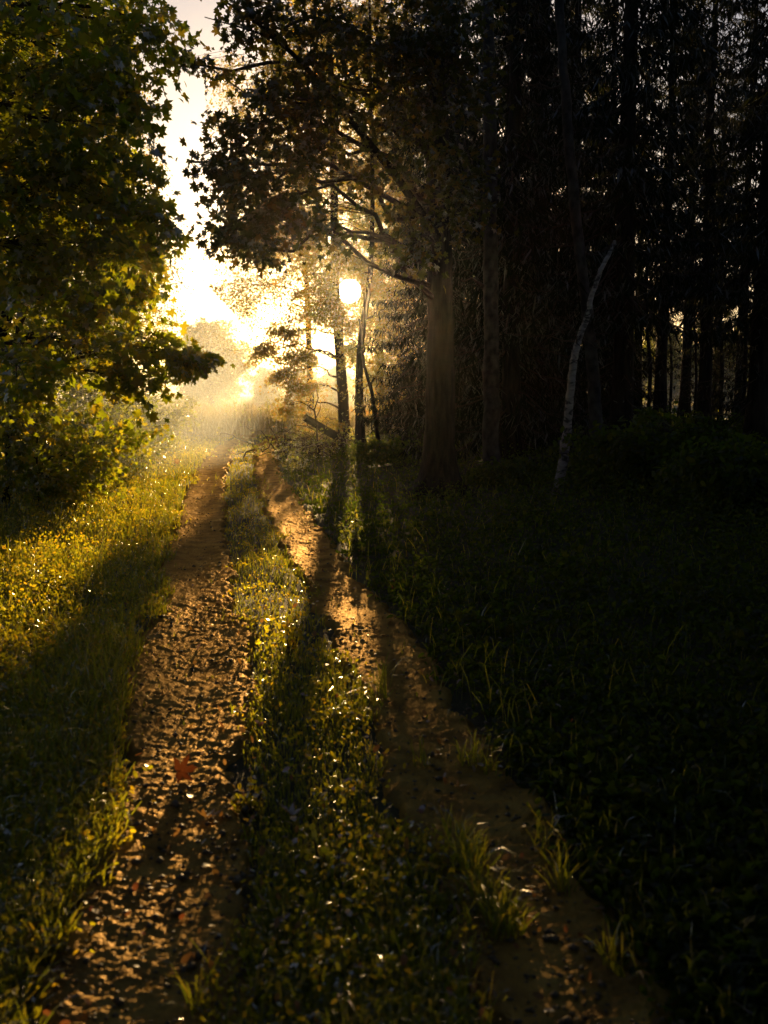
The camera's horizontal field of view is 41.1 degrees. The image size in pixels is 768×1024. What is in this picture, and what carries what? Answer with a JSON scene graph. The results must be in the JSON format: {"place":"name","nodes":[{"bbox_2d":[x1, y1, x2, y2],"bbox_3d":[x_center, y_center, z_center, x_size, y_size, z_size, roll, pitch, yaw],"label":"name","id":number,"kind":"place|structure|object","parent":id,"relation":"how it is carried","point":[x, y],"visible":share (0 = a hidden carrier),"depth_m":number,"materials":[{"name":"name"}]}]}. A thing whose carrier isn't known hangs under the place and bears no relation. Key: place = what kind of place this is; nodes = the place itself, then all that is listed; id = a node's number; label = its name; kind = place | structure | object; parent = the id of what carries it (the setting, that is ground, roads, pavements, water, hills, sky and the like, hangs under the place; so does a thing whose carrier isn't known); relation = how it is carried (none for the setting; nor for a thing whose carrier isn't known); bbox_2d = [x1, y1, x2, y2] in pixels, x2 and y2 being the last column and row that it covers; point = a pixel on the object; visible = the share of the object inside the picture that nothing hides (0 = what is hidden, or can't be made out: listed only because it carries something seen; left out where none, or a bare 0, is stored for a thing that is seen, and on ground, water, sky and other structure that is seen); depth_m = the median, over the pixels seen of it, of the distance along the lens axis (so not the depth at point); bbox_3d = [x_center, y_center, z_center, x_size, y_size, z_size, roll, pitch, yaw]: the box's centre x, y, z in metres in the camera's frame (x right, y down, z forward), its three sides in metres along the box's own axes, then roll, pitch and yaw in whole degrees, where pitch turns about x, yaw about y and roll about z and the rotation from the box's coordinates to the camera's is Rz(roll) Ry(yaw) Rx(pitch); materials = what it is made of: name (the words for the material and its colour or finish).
{"place":"outdoors","nodes":[
{"label":"outdoors","id":0,"kind":"place"},
{"bbox_2d":[115,397,424,440],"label":"meadow grass","id":1,"kind":"structure","parent":0,"point":[215,417],"depth_m":41.04,"materials":[{"name":"yellow plant"}]},
{"bbox_2d":[30,433,678,1023],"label":"path","id":2,"kind":"structure","parent":0,"point":[106,941],"depth_m":4.24,"materials":[{"name":"brown soil"}]},
{"bbox_2d":[160,755,197,783],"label":"fallen leaf","id":3,"kind":"object","parent":2,"relation":"on","point":[183,769],"visible":1,"depth_m":4.53,"materials":[{"name":"red plant"}]},
{"bbox_2d":[195,808,222,817],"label":"fallen leaf","id":4,"kind":"object","parent":2,"relation":"on","point":[205,815],"visible":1,"depth_m":4.11,"materials":[{"name":"orange plant"}]},
{"bbox_2d":[10,451,702,1023],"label":"clods","id":5,"kind":"object","parent":2,"relation":"on","point":[548,935],"visible":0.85,"depth_m":3.56,"materials":[{"name":"brown soil"}]},
{"bbox_2d":[5,445,710,1023],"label":"leaf litter","id":6,"kind":"object","parent":2,"relation":"on","point":[187,957],"visible":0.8,"depth_m":3.54,"materials":[{"name":"brown plant"}]},
{"bbox_2d":[0,407,767,1023],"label":"ground","id":7,"kind":"structure","parent":0,"point":[462,701],"depth_m":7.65,"materials":[{"name":"green plant"}]},
{"bbox_2d":[0,242,77,502],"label":"sapling","id":8,"kind":"object","parent":7,"relation":"on","point":[9,355],"visible":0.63,"depth_m":10.01,"materials":[{"name":"green plant"}]},
{"bbox_2d":[17,578,68,602],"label":"broad leaf plant","id":9,"kind":"object","parent":7,"relation":"on","point":[47,581],"visible":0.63,"depth_m":8.31,"materials":[{"name":"green plant"}]},
{"bbox_2d":[0,0,102,388],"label":"broadleaf tree","id":10,"kind":"object","parent":7,"relation":"on","point":[16,143],"visible":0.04,"depth_m":16.29,"materials":[{"name":"green plant"}]},
{"bbox_2d":[0,384,142,509],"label":"maple bush","id":11,"kind":"object","parent":7,"relation":"on","point":[39,476],"visible":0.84,"depth_m":14.33,"materials":[{"name":"green plant"}]},
{"bbox_2d":[1,0,156,450],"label":"broadleaf tree","id":12,"kind":"object","parent":7,"relation":"on","point":[132,150],"visible":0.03,"depth_m":21.18,"materials":[{"name":"green plant"}]},
{"bbox_2d":[2,398,174,495],"bbox_3d":[-4.797,-1.046,16.584,2.536,1.658,1.950,3,7,22],"label":"maple bush","id":13,"kind":"object","parent":7,"relation":"on","point":[129,440],"visible":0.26,"depth_m":16.50,"materials":[{"name":"green plant"}]},
{"bbox_2d":[16,325,173,476],"bbox_3d":[-5.649,-2.090,19.538,3.371,3.033,2.922,0,7,0],"label":"hazel bush","id":14,"kind":"object","parent":7,"relation":"on","point":[77,394],"visible":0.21,"depth_m":19.26,"materials":[{"name":"green plant"}]},
{"bbox_2d":[0,0,201,346],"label":"maple tree","id":15,"kind":"object","parent":7,"relation":"on","point":[90,83],"visible":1,"depth_m":9.29,"materials":[{"name":"green plant"}]},
{"bbox_2d":[0,424,235,1023],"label":"weeds","id":16,"kind":"object","parent":7,"relation":"on","point":[54,939],"visible":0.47,"depth_m":5.77,"materials":[{"name":"green plant"}]},
{"bbox_2d":[0,40,235,452],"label":"maple tree","id":17,"kind":"object","parent":7,"relation":"on","point":[125,378],"visible":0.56,"depth_m":12.83,"materials":[{"name":"green plant"}]},
{"bbox_2d":[43,84,195,429],"bbox_3d":[-8.555,-7.899,29.048,6.265,12.175,5.101,0,7,0],"label":"birch tree","id":18,"kind":"object","parent":7,"relation":"on","point":[161,307],"visible":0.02,"depth_m":29.16,"materials":[{"name":"green plant"}]},
{"bbox_2d":[86,404,166,475],"bbox_3d":[-5.513,-1.526,20.904,2.280,1.619,1.726,3,7,24],"label":"shrub","id":19,"kind":"object","parent":7,"relation":"on","point":[140,465],"visible":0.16,"depth_m":20.76,"materials":[{"name":"green plant"}]},
{"bbox_2d":[82,377,187,455],"bbox_3d":[-6.304,-2.444,25.942,2.612,2.233,3.026,0,7,0],"label":"shrub","id":20,"kind":"object","parent":7,"relation":"on","point":[160,421],"visible":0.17,"depth_m":25.61,"materials":[{"name":"green plant"}]},
{"bbox_2d":[140,396,207,453],"bbox_3d":[-6.051,-2.357,27.905,2.402,1.704,1.798,0,7,0],"label":"shrub","id":21,"kind":"object","parent":7,"relation":"on","point":[179,414],"visible":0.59,"depth_m":27.86,"materials":[{"name":"green plant"}]},
{"bbox_2d":[168,317,264,406],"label":"round tree","id":22,"kind":"object","parent":7,"relation":"on","point":[213,339],"visible":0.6,"depth_m":92.78,"materials":[{"name":"yellow plant"}]},
{"bbox_2d":[230,401,238,435],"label":"weed stalk","id":23,"kind":"object","parent":7,"relation":"on","point":[234,407],"visible":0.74,"depth_m":41.37,"materials":[{"name":"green plant"}]},
{"bbox_2d":[222,775,266,816],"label":"weed clump","id":24,"kind":"object","parent":7,"relation":"on","point":[251,799],"visible":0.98,"depth_m":4.20,"materials":[{"name":"green plant"}]},
{"bbox_2d":[248,367,284,406],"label":"round tree","id":25,"kind":"object","parent":7,"relation":"on","point":[259,398],"visible":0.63,"depth_m":102.28,"materials":[{"name":"green plant"}]},
{"bbox_2d":[264,396,269,411],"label":"weed stalk","id":26,"kind":"object","parent":7,"relation":"on","point":[267,405],"visible":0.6,"depth_m":43.16,"materials":[{"name":"green plant"}]},
{"bbox_2d":[202,51,339,411],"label":"birch tree","id":27,"kind":"object","parent":7,"relation":"on","point":[242,289],"visible":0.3,"depth_m":44.76,"materials":[{"name":"yellow plant"}]},
{"bbox_2d":[264,615,305,655],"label":"weed clump","id":28,"kind":"object","parent":7,"relation":"on","point":[292,641],"visible":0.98,"depth_m":6.67,"materials":[{"name":"green plant"}]},
{"bbox_2d":[278,801,303,818],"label":"fallen leaf","id":29,"kind":"object","parent":7,"relation":"on","point":[291,811],"visible":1,"depth_m":4.00,"materials":[{"name":"grey plant"}]},
{"bbox_2d":[274,446,314,473],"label":"weed clump","id":30,"kind":"object","parent":7,"relation":"on","point":[294,458],"visible":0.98,"depth_m":21.93,"materials":[{"name":"green plant"}]},
{"bbox_2d":[278,368,324,405],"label":"round tree","id":31,"kind":"object","parent":7,"relation":"on","point":[314,378],"visible":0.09,"depth_m":96.82,"materials":[{"name":"green plant"}]},
{"bbox_2d":[211,401,416,460],"bbox_3d":[-1.666,-2.162,27.910,6.035,1.855,4.287,-3,7,-27],"label":"brush pile","id":32,"kind":"object","parent":7,"relation":"on","point":[311,443],"visible":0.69,"depth_m":27.55,"materials":[{"name":"brown plant"}]},
{"bbox_2d":[295,390,320,457],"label":"dead branch","id":33,"kind":"object","parent":32,"relation":"in","point":[315,419],"visible":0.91,"depth_m":27.07,"materials":[{"name":"brown wood"}]},
{"bbox_2d":[302,414,337,438],"bbox_3d":[-1.713,-2.283,27.476,1.032,0.685,0.220,-4,8,-31],"label":"cut log","id":34,"kind":"object","parent":32,"relation":"on","point":[309,420],"visible":0.95,"depth_m":27.39,"materials":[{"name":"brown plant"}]},
{"bbox_2d":[230,0,414,443],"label":"birch tree","id":35,"kind":"object","parent":7,"relation":"on","point":[332,311],"visible":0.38,"depth_m":30.44,"materials":[{"name":"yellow plant"}]},
{"bbox_2d":[304,824,357,880],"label":"weed clump","id":36,"kind":"object","parent":7,"relation":"on","point":[325,853],"visible":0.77,"depth_m":3.60,"materials":[{"name":"green plant"}]},
{"bbox_2d":[319,365,353,403],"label":"round tree","id":37,"kind":"object","parent":7,"relation":"on","point":[331,381],"visible":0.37,"depth_m":99.45,"materials":[{"name":"green plant"}]},
{"bbox_2d":[263,0,423,434],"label":"broadleaf tree","id":38,"kind":"object","parent":7,"relation":"on","point":[377,394],"visible":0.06,"depth_m":35.61,"materials":[{"name":"green plant"}]},
{"bbox_2d":[165,448,526,1023],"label":"clover","id":39,"kind":"object","parent":7,"relation":"on","point":[302,958],"visible":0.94,"depth_m":3.32,"materials":[{"name":"green plant"}]},
{"bbox_2d":[172,0,532,499],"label":"maple tree","id":40,"kind":"object","parent":7,"relation":"on","point":[265,214],"visible":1,"depth_m":13.63,"materials":[{"name":"green plant"}]},
{"bbox_2d":[334,509,371,548],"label":"weed clump","id":41,"kind":"object","parent":7,"relation":"on","point":[355,528],"visible":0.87,"depth_m":11.37,"materials":[{"name":"green plant"}]},
{"bbox_2d":[348,365,375,405],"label":"round tree","id":42,"kind":"object","parent":7,"relation":"on","point":[351,395],"visible":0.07,"depth_m":95.86,"materials":[{"name":"green plant"}]},
{"bbox_2d":[337,319,396,441],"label":"grey tree","id":43,"kind":"object","parent":7,"relation":"on","point":[377,434],"visible":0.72,"depth_m":26.72,"materials":[{"name":"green plant"}]},
{"bbox_2d":[331,435,416,468],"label":"bush","id":44,"kind":"object","parent":7,"relation":"on","point":[372,446],"visible":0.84,"depth_m":22.58,"materials":[{"name":"green plant"}]},
{"bbox_2d":[324,0,424,443],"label":"birch tree","id":45,"kind":"object","parent":7,"relation":"on","point":[359,390],"visible":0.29,"depth_m":27.38,"materials":[{"name":"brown plant"}]},
{"bbox_2d":[365,76,414,411],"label":"spruce tree","id":46,"kind":"object","parent":7,"relation":"on","point":[385,299],"depth_m":40.18,"materials":[{"name":"green plant"}]},
{"bbox_2d":[369,0,426,435],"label":"spruce tree","id":47,"kind":"object","parent":7,"relation":"on","point":[400,394],"visible":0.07,"depth_m":32.36,"materials":[{"name":"green plant"}]},
{"bbox_2d":[350,0,500,448],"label":"spruce tree","id":48,"kind":"object","parent":7,"relation":"on","point":[420,310],"visible":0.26,"depth_m":25.43,"materials":[{"name":"green plant"}]},
{"bbox_2d":[404,0,498,421],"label":"spruce tree","id":49,"kind":"object","parent":7,"relation":"on","point":[460,393],"visible":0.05,"depth_m":31.80,"materials":[{"name":"green plant"}]},
{"bbox_2d":[461,50,482,397],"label":"spruce tree","id":50,"kind":"object","parent":7,"relation":"on","point":[480,174],"depth_m":40.31,"materials":[{"name":"green plant"}]},
{"bbox_2d":[455,0,517,467],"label":"grey tree","id":51,"kind":"object","parent":7,"relation":"on","point":[491,396],"visible":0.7,"depth_m":17.10,"materials":[{"name":"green plant"}]},
{"bbox_2d":[462,0,526,419],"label":"spruce tree","id":52,"kind":"object","parent":7,"relation":"on","point":[477,146],"visible":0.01,"depth_m":34.55,"materials":[{"name":"green plant"}]},
{"bbox_2d":[394,0,608,466],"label":"spruce tree","id":53,"kind":"object","parent":7,"relation":"on","point":[521,66],"visible":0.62,"depth_m":18.83,"materials":[{"name":"green plant"}]},
{"bbox_2d":[452,6,562,418],"bbox_3d":[3.506,-9.457,29.287,4.155,14.593,3.890,-2,7,-16],"label":"spruce tree","id":54,"kind":"object","parent":7,"relation":"on","point":[499,136],"depth_m":28.99,"materials":[{"name":"green plant"}]},
{"bbox_2d":[270,411,767,1023],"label":"undergrowth","id":55,"kind":"object","parent":7,"relation":"on","point":[747,837],"visible":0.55,"depth_m":5.63,"materials":[{"name":"green plant"}]},
{"bbox_2d":[453,0,639,452],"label":"spruce tree","id":56,"kind":"object","parent":7,"relation":"on","point":[561,201],"visible":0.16,"depth_m":21.13,"materials":[{"name":"green plant"}]},
{"bbox_2d":[525,0,608,447],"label":"grey tree","id":57,"kind":"object","parent":7,"relation":"on","point":[590,340],"visible":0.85,"depth_m":15.54,"materials":[{"name":"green plant"}]},
{"bbox_2d":[544,2,597,428],"bbox_3d":[5.963,-10.352,32.826,4.434,15.576,4.152,-2,7,-19],"label":"spruce tree","id":58,"kind":"object","parent":7,"relation":"on","point":[580,151],"visible":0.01,"depth_m":32.64,"materials":[{"name":"green plant"}]},
{"bbox_2d":[504,0,641,432],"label":"spruce tree","id":59,"kind":"object","parent":7,"relation":"on","point":[596,6],"visible":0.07,"depth_m":24.82,"materials":[{"name":"green plant"}]},
{"bbox_2d":[531,201,630,494],"bbox_3d":[2.788,-2.321,14.902,1.396,4.186,0.784,0,7,0],"label":"birch tree","id":60,"kind":"object","parent":7,"relation":"on","point":[567,424],"visible":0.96,"depth_m":14.83,"materials":[{"name":"white plant"}]},
{"bbox_2d":[580,76,601,416],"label":"spruce tree","id":61,"kind":"object","parent":7,"relation":"on","point":[582,204],"depth_m":43.46,"materials":[{"name":"green plant"}]},
{"bbox_2d":[547,0,680,420],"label":"spruce tree","id":62,"kind":"object","parent":7,"relation":"on","point":[606,393],"visible":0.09,"depth_m":30.00,"materials":[{"name":"green plant"}]},
{"bbox_2d":[533,418,704,498],"bbox_3d":[3.351,-0.707,13.844,2.631,1.113,2.050,0,7,0],"label":"bush","id":63,"kind":"object","parent":7,"relation":"on","point":[632,459],"visible":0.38,"depth_m":13.69,"materials":[{"name":"green plant"}]},
{"bbox_2d":[500,0,744,464],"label":"spruce tree","id":64,"kind":"object","parent":7,"relation":"on","point":[631,165],"visible":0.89,"depth_m":16.68,"materials":[{"name":"green plant"}]},
{"bbox_2d":[606,13,682,416],"bbox_3d":[9.883,-11.111,39.070,3.642,15.248,3.640,5,8,38],"label":"spruce tree","id":65,"kind":"object","parent":7,"relation":"on","point":[636,403],"visible":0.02,"depth_m":39.07,"materials":[{"name":"green plant"}]},
{"bbox_2d":[634,333,669,402],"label":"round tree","id":66,"kind":"object","parent":7,"relation":"on","point":[644,383],"depth_m":76.20,"materials":[{"name":"green plant"}]},
{"bbox_2d":[634,196,678,411],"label":"bare tree","id":67,"kind":"object","parent":7,"relation":"on","point":[649,398],"visible":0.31,"depth_m":23.73,"materials":[{"name":"brown plant"}]},
{"bbox_2d":[642,331,681,404],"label":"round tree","id":68,"kind":"object","parent":7,"relation":"on","point":[675,392],"visible":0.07,"depth_m":81.54,"materials":[{"name":"green plant"}]},
{"bbox_2d":[604,0,727,426],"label":"spruce tree","id":69,"kind":"object","parent":7,"relation":"on","point":[660,377],"visible":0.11,"depth_m":29.39,"materials":[{"name":"green plant"}]},
{"bbox_2d":[646,178,693,413],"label":"bare tree","id":70,"kind":"object","parent":7,"relation":"on","point":[671,384],"visible":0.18,"depth_m":32.70,"materials":[{"name":"brown plant"}]},
{"bbox_2d":[586,401,759,500],"bbox_3d":[3.913,-0.797,13.160,2.214,1.261,2.192,-4,8,-34],"label":"bush","id":71,"kind":"object","parent":7,"relation":"on","point":[675,441],"visible":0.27,"depth_m":12.98,"materials":[{"name":"green plant"}]},
{"bbox_2d":[603,409,743,436],"bbox_3d":[6.102,-1.569,20.001,3.822,0.911,2.251,0,7,0],"label":"bush","id":72,"kind":"object","parent":7,"relation":"on","point":[737,428],"visible":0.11,"depth_m":19.79,"materials":[{"name":"green plant"}]},
{"bbox_2d":[635,0,737,418],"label":"spruce tree","id":73,"kind":"object","parent":7,"relation":"on","point":[683,388],"visible":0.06,"depth_m":35.49,"materials":[{"name":"green plant"}]},
{"bbox_2d":[665,221,724,423],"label":"bare tree","id":74,"kind":"object","parent":7,"relation":"on","point":[696,370],"visible":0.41,"depth_m":24.71,"materials":[{"name":"brown plant"}]},
{"bbox_2d":[638,0,761,425],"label":"spruce tree","id":75,"kind":"object","parent":7,"relation":"on","point":[714,172],"visible":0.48,"depth_m":25.96,"materials":[{"name":"green plant"}]},
{"bbox_2d":[644,0,767,448],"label":"spruce tree","id":76,"kind":"object","parent":7,"relation":"on","point":[755,417],"visible":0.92,"depth_m":17.41,"materials":[{"name":"green plant"}]},
{"bbox_2d":[667,328,748,406],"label":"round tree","id":77,"kind":"object","parent":7,"relation":"on","point":[679,372],"visible":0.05,"depth_m":74.51,"materials":[{"name":"green plant"}]},
{"bbox_2d":[651,432,767,526],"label":"bush","id":78,"kind":"object","parent":7,"relation":"on","point":[728,470],"visible":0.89,"depth_m":10.81,"materials":[{"name":"green plant"}]},
{"bbox_2d":[676,42,751,414],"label":"spruce tree","id":79,"kind":"object","parent":7,"relation":"on","point":[723,58],"visible":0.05,"depth_m":43.28,"materials":[{"name":"green plant"}]},
{"bbox_2d":[681,0,767,423],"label":"spruce tree","id":80,"kind":"object","parent":7,"relation":"on","point":[739,347],"visible":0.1,"depth_m":32.13,"materials":[{"name":"green plant"}]},
{"bbox_2d":[715,222,750,428],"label":"bare tree","id":81,"kind":"object","parent":7,"relation":"on","point":[745,359],"visible":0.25,"depth_m":22.73,"materials":[{"name":"brown plant"}]},
{"bbox_2d":[717,223,749,424],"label":"bare tree","id":82,"kind":"object","parent":7,"relation":"on","point":[721,366],"visible":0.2,"depth_m":30.65,"materials":[{"name":"brown plant"}]},
{"bbox_2d":[710,78,764,428],"bbox_3d":[10.290,-9.199,24.941,4.251,14.932,3.980,4,8,32],"label":"spruce tree","id":83,"kind":"object","parent":7,"relation":"on","point":[727,405],"visible":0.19,"depth_m":26.19,"materials":[{"name":"green plant"}]},
{"bbox_2d":[2,0,767,396],"label":"sky","id":84,"kind":"structure","parent":0,"point":[198,304],"materials":[{"name":"white"}]},
{"bbox_2d":[43,396,730,414],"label":"meadow grass","id":85,"kind":"structure","parent":0,"point":[246,399],"depth_m":104.94,"materials":[{"name":"plant"}]},
{"bbox_2d":[391,113,478,423],"bbox_3d":[1.924,-10.380,36.943,3.941,14.785,4.209,-5,8,-34],"label":"spruce tree","id":86,"kind":"object","parent":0,"point":[418,298],"visible":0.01,"depth_m":36.80,"materials":[{"name":"green plant"}]},
{"bbox_2d":[448,91,543,462],"bbox_3d":[2.142,-4.428,19.536,1.914,7.048,1.699,0,7,0],"label":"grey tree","id":87,"kind":"object","parent":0,"point":[479,219],"visible":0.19,"depth_m":19.41,"materials":[{"name":"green plant"}]}
]}

